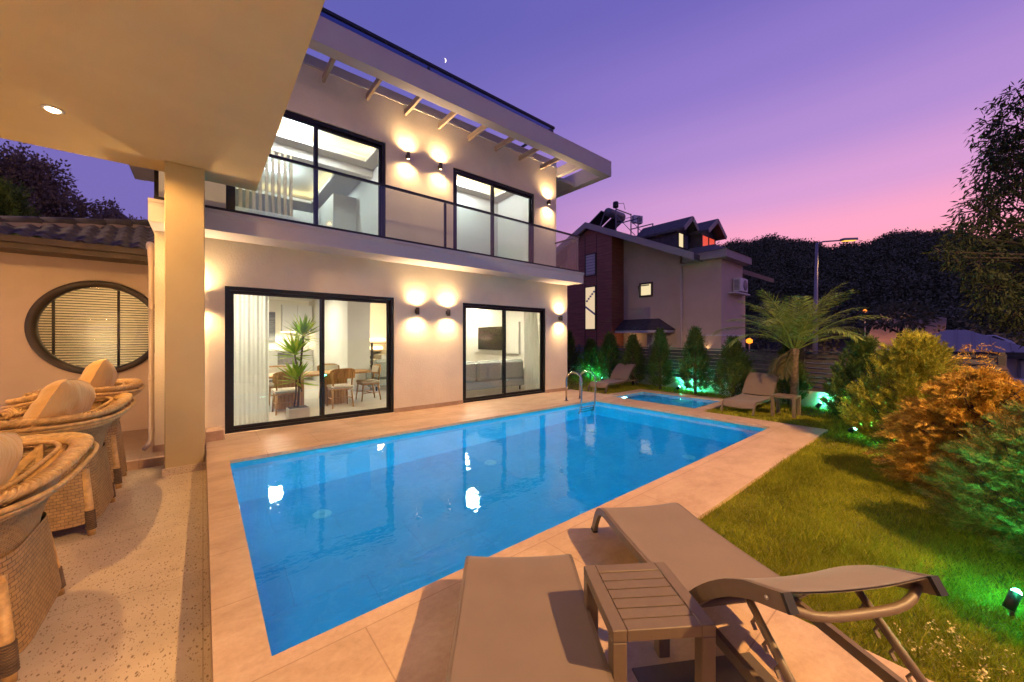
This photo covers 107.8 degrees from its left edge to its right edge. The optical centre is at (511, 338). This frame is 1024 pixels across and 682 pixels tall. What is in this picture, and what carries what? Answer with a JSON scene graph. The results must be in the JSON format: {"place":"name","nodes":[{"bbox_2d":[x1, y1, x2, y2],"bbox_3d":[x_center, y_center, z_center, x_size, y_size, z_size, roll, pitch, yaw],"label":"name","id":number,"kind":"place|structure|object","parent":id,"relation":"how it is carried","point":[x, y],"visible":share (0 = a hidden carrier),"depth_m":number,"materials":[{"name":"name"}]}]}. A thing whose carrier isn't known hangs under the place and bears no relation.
{"place":"outdoors","nodes":[
{"label":"outdoors","id":0,"kind":"place"},
{"bbox_2d":[57,207,129,245],"bbox_3d":[-27.217,-2.375,26.153,5.000,11.750,7.000,0,0,-40],"label":"tree","id":1,"kind":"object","parent":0,"point":[108,218],"depth_m":23.64,"materials":[{"name":"plant"}]},
{"bbox_2d":[16,465,211,681],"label":"terrace floor","id":2,"kind":"structure","parent":0,"point":[131,603],"depth_m":2.50,"materials":[{"name":"stone"}]},
{"bbox_2d":[0,432,98,681],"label":"wicker armchair","id":3,"kind":"object","parent":2,"relation":"on","point":[32,583],"visible":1,"depth_m":2.02,"materials":[{"name":"wicker"}]},
{"bbox_2d":[0,379,135,535],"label":"wicker armchair","id":4,"kind":"object","parent":2,"relation":"on","point":[86,495],"visible":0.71,"depth_m":3.19,"materials":[{"name":"wicker"}]},
{"bbox_2d":[1,359,144,488],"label":"wicker armchair","id":5,"kind":"object","parent":2,"relation":"on","point":[100,376],"visible":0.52,"depth_m":4.21,"materials":[{"name":"wicker"}]},
{"bbox_2d":[0,0,324,476],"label":"terrace canopy","id":6,"kind":"object","parent":2,"relation":"on","point":[188,98],"visible":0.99,"depth_m":3.47,"materials":[{"name":"paint"}]},
{"bbox_2d":[126,449,205,470],"bbox_3d":[-7.897,1.804,2.513,9.034,0.391,0.100,0,0,-40],"label":"step edge","id":7,"kind":"object","parent":2,"relation":"attached to","point":[135,464],"visible":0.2,"depth_m":4.96,"materials":[{"name":"stone"}]},
{"bbox_2d":[122,428,205,460],"bbox_3d":[-8.751,1.806,3.545,9.034,0.389,2.580,0,0,-40],"label":"side passage","id":8,"kind":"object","parent":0,"point":[135,441],"visible":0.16,"depth_m":5.62,"materials":[{"name":"tile"}]},
{"bbox_2d":[0,216,154,431],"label":"annex building","id":9,"kind":"structure","parent":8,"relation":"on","point":[70,308],"depth_m":6.14,"materials":[{"name":"beige paint"}]},
{"bbox_2d":[24,281,154,373],"bbox_3d":[-6.966,-0.174,6.333,1.580,1.580,0.240,0,0,-40],"label":"window","id":10,"kind":"structure","parent":9,"relation":"in","point":[32,319],"depth_m":6.24,"materials":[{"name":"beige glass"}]},
{"bbox_2d":[142,242,154,450],"bbox_3d":[-5.426,0.035,5.595,0.132,3.060,1.070,0,0,-42],"label":"drainpipe","id":11,"kind":"object","parent":9,"relation":"attached to","point":[150,247],"visible":0.99,"depth_m":5.32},
{"bbox_2d":[366,359,385,390],"bbox_3d":[-3.348,1.052,11.320,2.050,0.884,0.870,0,0,-28],"label":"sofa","id":12,"kind":"object","parent":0,"point":[382,378],"visible":0.11,"depth_m":10.65,"materials":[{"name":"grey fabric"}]},
{"bbox_2d":[370,343,385,369],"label":"staircase","id":13,"kind":"structure","parent":0,"point":[381,354],"depth_m":13.77,"materials":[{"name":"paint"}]},
{"bbox_2d":[0,0,1023,247],"label":"sky","id":14,"kind":"structure","parent":0,"point":[821,120],"materials":[{"name":"purple"}]},
{"bbox_2d":[206,389,932,681],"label":"pool deck","id":15,"kind":"structure","parent":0,"point":[408,637],"depth_m":2.29,"materials":[{"name":"stone"}]},
{"bbox_2d":[206,426,223,441],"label":"step block","id":16,"kind":"structure","parent":15,"relation":"on","point":[214,433],"depth_m":5.48,"materials":[{"name":"stone"}]},
{"bbox_2d":[129,7,610,451],"bbox_3d":[-4.306,-2.165,11.324,10.980,7.650,9.540,0,0,-40],"label":"villa","id":17,"kind":"object","parent":15,"relation":"on","point":[351,225],"visible":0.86,"depth_m":8.20,"materials":[{"name":"white paint"}]},
{"bbox_2d":[234,294,268,425],"bbox_3d":[-4.530,0.050,6.441,0.570,2.860,0.028,0,0,-40],"label":"curtain","id":18,"kind":"object","parent":17,"relation":"hanging from","point":[251,359],"visible":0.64,"depth_m":6.46,"materials":[{"name":"white fabric"}]},
{"bbox_2d":[269,312,274,341],"bbox_3d":[-8.839,-0.405,13.352,0.640,1.090,0.045,0,0,-40],"label":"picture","id":19,"kind":"object","parent":17,"relation":"attached to","point":[271,326],"visible":0.21,"depth_m":13.46},
{"bbox_2d":[269,365,287,405],"bbox_3d":[-5.385,1.068,8.627,0.524,0.857,0.517,0,0,-40],"label":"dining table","id":20,"kind":"object","parent":17,"relation":"on","point":[272,369],"visible":0.29,"depth_m":8.72,"materials":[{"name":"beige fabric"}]},
{"bbox_2d":[272,371,302,415],"bbox_3d":[-4.537,1.068,7.524,0.524,0.857,0.517,0,0,-40],"label":"dining chair","id":21,"kind":"object","parent":17,"relation":"on","point":[277,391],"visible":0.59,"depth_m":7.33,"materials":[{"name":"brown wood"}]},
{"bbox_2d":[269,304,312,379],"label":"kitchen units","id":22,"kind":"object","parent":17,"relation":"on","point":[288,315],"visible":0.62,"depth_m":13.24,"materials":[{"name":"white plastic"}]},
{"bbox_2d":[270,312,318,418],"bbox_3d":[-4.026,0.490,7.019,1.110,2.008,0.950,0,0,-40],"label":"potted plant","id":23,"kind":"object","parent":17,"relation":"on","point":[295,372],"visible":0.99,"depth_m":6.96,"materials":[{"name":"green plant"}]},
{"bbox_2d":[226,110,385,235],"bbox_3d":[-3.740,-2.975,7.084,2.680,2.297,0.115,0,0,-40],"label":"balcony door","id":24,"kind":"structure","parent":17,"relation":"in","point":[317,125],"depth_m":7.28,"materials":[{"name":"metal"}]},
{"bbox_2d":[293,210,318,224],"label":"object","id":25,"kind":"structure","parent":17,"relation":"in","point":[307,217],"depth_m":11.20,"materials":[{"name":"white"}]},
{"bbox_2d":[225,286,393,433],"bbox_3d":[-3.473,0.337,6.734,2.710,2.314,0.115,0,0,-40],"label":"sliding door","id":26,"kind":"structure","parent":17,"relation":"in","point":[230,291],"depth_m":6.67,"materials":[{"name":"metal"}]},
{"bbox_2d":[269,369,370,408],"bbox_3d":[-4.496,1.135,8.415,2.500,0.719,0.920,0,0,-40],"label":"dining table","id":27,"kind":"object","parent":17,"relation":"on","point":[291,397],"visible":0.32,"depth_m":8.23,"materials":[{"name":"brown wood"}]},
{"bbox_2d":[317,363,339,370],"bbox_3d":[-4.538,1.068,9.329,0.524,0.857,0.517,0,0,-40],"label":"dining chair","id":28,"kind":"object","parent":17,"relation":"on","point":[330,366],"visible":0.3,"depth_m":9.53,"materials":[{"name":"beige fabric"}]},
{"bbox_2d":[326,368,355,408],"bbox_3d":[-3.751,1.068,8.174,0.524,0.857,0.517,0,0,-40],"label":"dining chair","id":29,"kind":"object","parent":17,"relation":"on","point":[343,373],"visible":1,"depth_m":8.04,"materials":[{"name":"brown wood"}]},
{"bbox_2d":[356,364,380,401],"bbox_3d":[-3.484,1.068,9.123,0.517,0.857,0.524,0,0,-40],"label":"dining chair","id":30,"kind":"object","parent":17,"relation":"on","point":[376,368],"visible":1,"depth_m":9.07,"materials":[{"name":"brown wood"}]},
{"bbox_2d":[370,338,385,357],"bbox_3d":[-5.182,0.375,14.461,0.750,0.750,0.290,0,0,-40],"label":"lit shelf","id":31,"kind":"object","parent":17,"relation":"attached to","point":[377,339],"visible":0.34,"depth_m":14.40,"materials":[{"name":"white wood"}]},
{"bbox_2d":[406,152,409,159],"bbox_3d":[-2.263,-3.955,8.117,0.080,0.144,0.123,0,0,-40],"label":"wall lamp","id":32,"kind":"object","parent":17,"relation":"attached to","point":[407,155],"visible":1,"depth_m":8.07,"materials":[{"name":"black metal"}]},
{"bbox_2d":[415,307,419,314],"bbox_3d":[-1.976,-0.566,7.783,0.080,0.144,0.123,0,0,-40],"label":"wall lamp","id":33,"kind":"object","parent":17,"relation":"attached to","point":[417,310],"visible":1,"depth_m":7.74,"materials":[{"name":"black metal"}]},
{"bbox_2d":[453,168,533,262],"bbox_3d":[-0.433,-2.960,9.820,2.648,2.267,0.115,0,0,-40],"label":"balcony door","id":34,"kind":"structure","parent":17,"relation":"in","point":[493,184],"depth_m":9.74,"materials":[{"name":"metal"}]},
{"bbox_2d":[466,359,523,390],"bbox_3d":[-0.862,1.052,10.533,2.850,0.884,0.870,0,0,-40],"label":"sofa","id":35,"kind":"object","parent":17,"relation":"on","point":[484,374],"visible":0.52,"depth_m":10.26,"materials":[{"name":"grey fabric"}]},
{"bbox_2d":[473,322,520,353],"bbox_3d":[-0.610,-0.015,12.993,0.144,1.030,2.600,0,0,-40],"label":"wall panel","id":36,"kind":"object","parent":17,"relation":"attached to","point":[487,337],"visible":0.82,"depth_m":12.83,"materials":[{"name":"white paint"}]},
{"bbox_2d":[463,303,544,402],"bbox_3d":[-0.152,0.337,9.482,2.670,2.314,0.115,0,0,-40],"label":"sliding door","id":37,"kind":"structure","parent":17,"relation":"in","point":[465,305],"depth_m":9.42,"materials":[{"name":"metal"}]},
{"bbox_2d":[524,312,539,389],"bbox_3d":[0.614,0.050,10.891,0.670,2.860,0.028,0,0,-40],"label":"curtain","id":38,"kind":"object","parent":17,"relation":"hanging from","point":[531,363],"visible":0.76,"depth_m":10.85,"materials":[{"name":"white fabric"}]},
{"bbox_2d":[230,401,764,655],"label":"swimming pool","id":39,"kind":"structure","parent":15,"relation":"in","point":[337,535],"depth_m":3.77,"materials":[{"name":"liquid"}]},
{"bbox_2d":[445,554,613,681],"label":"sun lounger","id":40,"kind":"object","parent":15,"relation":"on","point":[524,619],"visible":1,"depth_m":1.62,"materials":[{"name":"beige plastic"}]},
{"bbox_2d":[564,370,595,406],"bbox_3d":[1.639,1.590,8.954,0.600,1.623,0.552,0,0,-40],"label":"pool ladder","id":41,"kind":"object","parent":15,"relation":"attached to","point":[581,385],"visible":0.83,"depth_m":8.92,"materials":[{"name":"silver metal"}]},
{"bbox_2d":[584,562,715,681],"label":"side table","id":42,"kind":"object","parent":15,"relation":"on","point":[658,604],"visible":0.93,"depth_m":1.49,"materials":[{"name":"brown wood"}]},
{"bbox_2d":[618,392,719,407],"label":"paddling pool","id":43,"kind":"structure","parent":15,"relation":"in","point":[672,400],"depth_m":9.47,"materials":[{"name":"liquid"}]},
{"bbox_2d":[632,652,776,681],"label":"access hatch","id":44,"kind":"object","parent":15,"relation":"on","point":[726,671],"visible":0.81,"depth_m":1.68,"materials":[{"name":"stone"}]},
{"bbox_2d":[591,502,948,681],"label":"sun lounger","id":45,"kind":"object","parent":15,"relation":"on","point":[708,566],"visible":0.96,"depth_m":1.50,"materials":[{"name":"beige plastic"}]},
{"bbox_2d":[567,374,1023,681],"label":"lawn","id":46,"kind":"structure","parent":0,"point":[916,615],"depth_m":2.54,"materials":[{"name":"plant"}]},
{"bbox_2d":[567,329,580,375],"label":"conifer shrub","id":47,"kind":"object","parent":46,"relation":"on","point":[572,350],"visible":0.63,"depth_m":14.77,"materials":[{"name":"green plant"}]},
{"bbox_2d":[575,338,603,378],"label":"conifer shrub","id":48,"kind":"object","parent":46,"relation":"on","point":[590,353],"visible":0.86,"depth_m":13.62,"materials":[{"name":"green plant"}]},
{"bbox_2d":[592,330,622,377],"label":"conifer shrub","id":49,"kind":"object","parent":46,"relation":"on","point":[609,346],"visible":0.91,"depth_m":12.83,"materials":[{"name":"green plant"}]},
{"bbox_2d":[588,363,638,392],"bbox_3d":[3.111,1.165,11.326,1.924,0.750,0.616,0,0,-43],"label":"sun lounger","id":50,"kind":"object","parent":46,"relation":"on","point":[621,373],"visible":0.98,"depth_m":11.46,"materials":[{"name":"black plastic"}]},
{"bbox_2d":[617,333,647,384],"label":"conifer shrub","id":51,"kind":"object","parent":46,"relation":"on","point":[633,350],"visible":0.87,"depth_m":11.82,"materials":[{"name":"green plant"}]},
{"bbox_2d":[643,326,676,389],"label":"conifer shrub","id":52,"kind":"object","parent":46,"relation":"on","point":[660,349],"visible":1,"depth_m":10.95,"materials":[{"name":"green plant"}]},
{"bbox_2d":[675,325,715,393],"bbox_3d":[4.946,0.603,10.008,1.022,1.976,1.148,0,0,2],"label":"conifer shrub","id":53,"kind":"object","parent":46,"relation":"on","point":[697,351],"visible":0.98,"depth_m":9.95,"materials":[{"name":"green plant"}]},
{"bbox_2d":[567,365,833,409],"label":"garden wall","id":54,"kind":"structure","parent":46,"relation":"on","point":[812,399],"depth_m":10.19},
{"bbox_2d":[569,344,1006,391],"bbox_3d":[4.845,0.698,11.730,0.075,0.946,13.026,0,0,-28],"label":"garden fence","id":55,"kind":"object","parent":54,"relation":"on","point":[831,359],"visible":0.24,"depth_m":8.43,"materials":[{"name":"wood"}]},
{"bbox_2d":[704,335,755,396],"bbox_3d":[5.325,0.738,9.167,1.155,1.706,1.200,0,0,-40],"label":"conifer shrub","id":56,"kind":"object","parent":46,"relation":"on","point":[733,353],"visible":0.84,"depth_m":9.01,"materials":[{"name":"green plant"}]},
{"bbox_2d":[720,372,780,415],"bbox_3d":[5.257,1.165,8.139,1.924,0.750,0.616,0,0,-40],"label":"sun lounger","id":57,"kind":"object","parent":46,"relation":"on","point":[762,386],"visible":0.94,"depth_m":8.23,"materials":[{"name":"beige fabric"}]},
{"bbox_2d":[771,393,800,418],"bbox_3d":[5.365,1.320,7.320,0.400,0.420,0.400,0,0,-40],"label":"side table","id":58,"kind":"object","parent":46,"relation":"on","point":[778,396],"visible":0.94,"depth_m":7.28,"materials":[{"name":"brown wood"}]},
{"bbox_2d":[763,343,816,404],"bbox_3d":[6.405,0.834,8.602,1.070,1.514,1.161,0,0,-40],"label":"conifer shrub","id":59,"kind":"object","parent":46,"relation":"on","point":[803,380],"visible":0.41,"depth_m":8.38,"materials":[{"name":"green plant"}]},
{"bbox_2d":[708,281,890,408],"bbox_3d":[6.156,0.177,8.106,3.074,2.727,3.043,0,0,-6],"label":"palm tree","id":60,"kind":"object","parent":46,"relation":"on","point":[795,332],"visible":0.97,"depth_m":8.03,"materials":[{"name":"green plant"}]},
{"bbox_2d":[847,427,855,433],"bbox_3d":[5.374,1.482,5.896,0.067,0.196,0.125,0,0,-12],"label":"garden spotlight","id":61,"kind":"object","parent":46,"relation":"on","point":[851,430],"visible":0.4,"depth_m":5.89,"materials":[{"name":"black plastic"}]},
{"bbox_2d":[818,334,885,419],"bbox_3d":[6.429,0.752,6.766,1.292,1.679,1.285,0,0,-40],"label":"cypress shrub","id":62,"kind":"object","parent":46,"relation":"on","point":[857,357],"visible":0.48,"depth_m":6.74,"materials":[{"name":"green plant"}]},
{"bbox_2d":[834,327,970,450],"bbox_3d":[5.502,0.707,5.137,1.543,1.768,1.580,0,0,-40],"label":"cypress shrub","id":63,"kind":"object","parent":46,"relation":"on","point":[917,361],"visible":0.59,"depth_m":5.04,"materials":[{"name":"green plant"}]},
{"bbox_2d":[870,328,958,410],"bbox_3d":[6.156,0.706,5.654,1.193,1.771,1.313,0,0,-40],"label":"cypress shrub","id":64,"kind":"object","parent":46,"relation":"on","point":[905,346],"depth_m":5.73,"materials":[{"name":"green plant"}]},
{"bbox_2d":[893,619,950,662],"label":"flowering weed","id":65,"kind":"object","parent":46,"relation":"on","point":[920,642],"visible":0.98,"depth_m":1.78,"materials":[{"name":"green plant"}]},
{"bbox_2d":[862,343,1023,517],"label":"cypress shrub","id":66,"kind":"object","parent":46,"relation":"on","point":[954,403],"visible":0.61,"depth_m":3.69,"materials":[{"name":"orange plant"}]},
{"bbox_2d":[913,640,989,681],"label":"flowering weed","id":67,"kind":"object","parent":46,"relation":"on","point":[979,671],"visible":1,"depth_m":1.65,"materials":[{"name":"green plant"}]},
{"bbox_2d":[910,399,1023,557],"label":"cypress shrub","id":68,"kind":"object","parent":46,"relation":"on","point":[990,514],"visible":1,"depth_m":2.75,"materials":[{"name":"green plant"}]},
{"bbox_2d":[920,79,1023,347],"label":"eucalyptus tree","id":69,"kind":"object","parent":46,"relation":"on","point":[1000,161],"visible":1,"depth_m":6.59,"materials":[{"name":"green plant"}]},
{"bbox_2d":[934,636,1013,680],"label":"flowering weed","id":70,"kind":"object","parent":46,"relation":"on","point":[1009,672],"visible":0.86,"depth_m":1.71,"materials":[{"name":"green plant"}]},
{"bbox_2d":[947,620,1014,665],"bbox_3d":[2.188,1.463,1.763,0.115,0.147,0.220,0,0,-21],"label":"flowering weed","id":71,"kind":"object","parent":46,"relation":"on","point":[976,651],"visible":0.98,"depth_m":1.79,"materials":[{"name":"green plant"}]},
{"bbox_2d":[982,365,1023,386],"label":"boundary wall","id":72,"kind":"structure","parent":46,"relation":"on","point":[1003,369],"depth_m":5.95,"materials":[{"name":"beige stone"}]},
{"bbox_2d":[1002,588,1022,618],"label":"garden spotlight","id":73,"kind":"object","parent":46,"relation":"on","point":[1012,599],"visible":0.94,"depth_m":2.04,"materials":[{"name":"black plastic"}]},
{"bbox_2d":[745,260,1013,360],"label":"hill","id":74,"kind":"structure","parent":0,"point":[771,346],"depth_m":54.83,"materials":[{"name":"plant"}]},
{"bbox_2d":[868,317,946,351],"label":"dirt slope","id":75,"kind":"structure","parent":0,"point":[884,336],"depth_m":41.40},
{"label":"ground","id":76,"kind":"structure","parent":0,"visible":0},
{"bbox_2d":[0,175,43,237],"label":"conifer tree","id":77,"kind":"object","parent":76,"relation":"on","point":[13,200],"visible":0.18,"depth_m":10.22,"materials":[{"name":"green plant"}]},
{"bbox_2d":[0,141,99,242],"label":"oak tree","id":78,"kind":"object","parent":76,"relation":"on","point":[31,172],"visible":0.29,"depth_m":14.93,"materials":[{"name":"green plant"}]},
{"bbox_2d":[27,188,141,248],"bbox_3d":[-17.138,-1.333,16.027,4.526,9.673,2.471,0,0,-40],"label":"oak tree","id":79,"kind":"object","parent":76,"relation":"on","point":[59,201],"visible":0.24,"depth_m":15.29,"materials":[{"name":"green plant"}]},
{"bbox_2d":[556,216,773,377],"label":"neighbour house","id":80,"kind":"structure","parent":76,"relation":"on","point":[674,279],"depth_m":18.82,"materials":[{"name":"paint"}]},
{"bbox_2d":[585,252,595,276],"bbox_3d":[4.324,-4.055,20.618,0.048,1.230,0.760,0,0,-40],"label":"window","id":81,"kind":"structure","parent":80,"relation":"in","point":[590,259],"depth_m":20.63,"materials":[{"name":"grey glass"}]},
{"bbox_2d":[585,286,595,329],"bbox_3d":[4.318,-1.670,20.625,0.048,2.400,0.760,0,0,-40],"label":"window","id":82,"kind":"structure","parent":80,"relation":"in","point":[590,292],"depth_m":20.63,"materials":[{"name":"beige glass"}]},
{"bbox_2d":[589,201,652,235],"bbox_3d":[6.534,-6.715,22.145,2.400,2.450,3.445,0,0,-40],"label":"solar water heater","id":83,"kind":"object","parent":80,"relation":"on","point":[614,222],"visible":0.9,"depth_m":22.11,"materials":[{"name":"black metal"}]},
{"bbox_2d":[632,215,642,224],"bbox_3d":[7.070,-6.691,21.096,0.613,0.454,0.237,0,0,-20],"label":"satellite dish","id":84,"kind":"object","parent":80,"relation":"on","point":[639,217],"visible":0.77,"depth_m":21.01,"materials":[{"name":"grey metal"}]},
{"bbox_2d":[638,282,652,297],"bbox_3d":[6.808,-2.500,19.149,0.252,0.740,0.750,0,0,-40],"label":"window","id":85,"kind":"structure","parent":80,"relation":"in","point":[645,289],"depth_m":19.20,"materials":[{"name":"yellow"}]},
{"bbox_2d":[733,278,747,293],"bbox_3d":[10.456,-2.390,17.080,0.895,0.662,0.345,0,0,-40],"label":"air conditioner","id":86,"kind":"object","parent":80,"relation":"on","point":[740,284],"visible":0.94,"depth_m":16.85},
{"bbox_2d":[806,362,831,387],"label":"street wall","id":87,"kind":"structure","parent":76,"relation":"on","point":[817,372],"depth_m":15.39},
{"bbox_2d":[812,237,857,358],"bbox_3d":[17.297,-0.950,20.034,2.463,8.900,0.261,0,0,-4],"label":"street lamp","id":88,"kind":"object","parent":76,"relation":"on","point":[815,346],"visible":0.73,"depth_m":19.93,"materials":[{"name":"black metal"}]},
{"bbox_2d":[715,226,1023,360],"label":"forest","id":89,"kind":"object","parent":76,"relation":"on","point":[862,262],"visible":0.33,"depth_m":65.73,"materials":[{"name":"green plant"}]},
{"bbox_2d":[855,300,946,340],"bbox_3d":[34.396,0.062,33.278,5.878,6.967,5.794,0,0,-40],"label":"pine tree","id":90,"kind":"object","parent":76,"relation":"on","point":[900,324],"visible":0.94,"depth_m":32.73,"materials":[{"name":"green plant"}]},
{"bbox_2d":[887,329,1023,378],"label":"house","id":91,"kind":"structure","parent":76,"relation":"on","point":[958,339],"depth_m":21.38,"materials":[{"name":"grey metal"}]},
{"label":"neighbouring plot","id":92,"kind":"structure","parent":0,"visible":0},
{"bbox_2d":[746,338,752,355],"bbox_3d":[13.643,1.725,21.474,0.340,3.450,0.331,0,0,-40],"label":"sodium lamp","id":93,"kind":"object","parent":92,"relation":"on","point":[749,340],"visible":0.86,"depth_m":21.41,"materials":[{"name":"yellow"}]},
{"bbox_2d":[986,335,1015,343],"bbox_3d":[37.176,0.440,30.365,1.720,1.420,4.300,0,0,-45],"label":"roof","id":94,"kind":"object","parent":92,"relation":"on","point":[999,337],"visible":0.04,"depth_m":28.73,"materials":[{"name":"white paint"}]}
]}

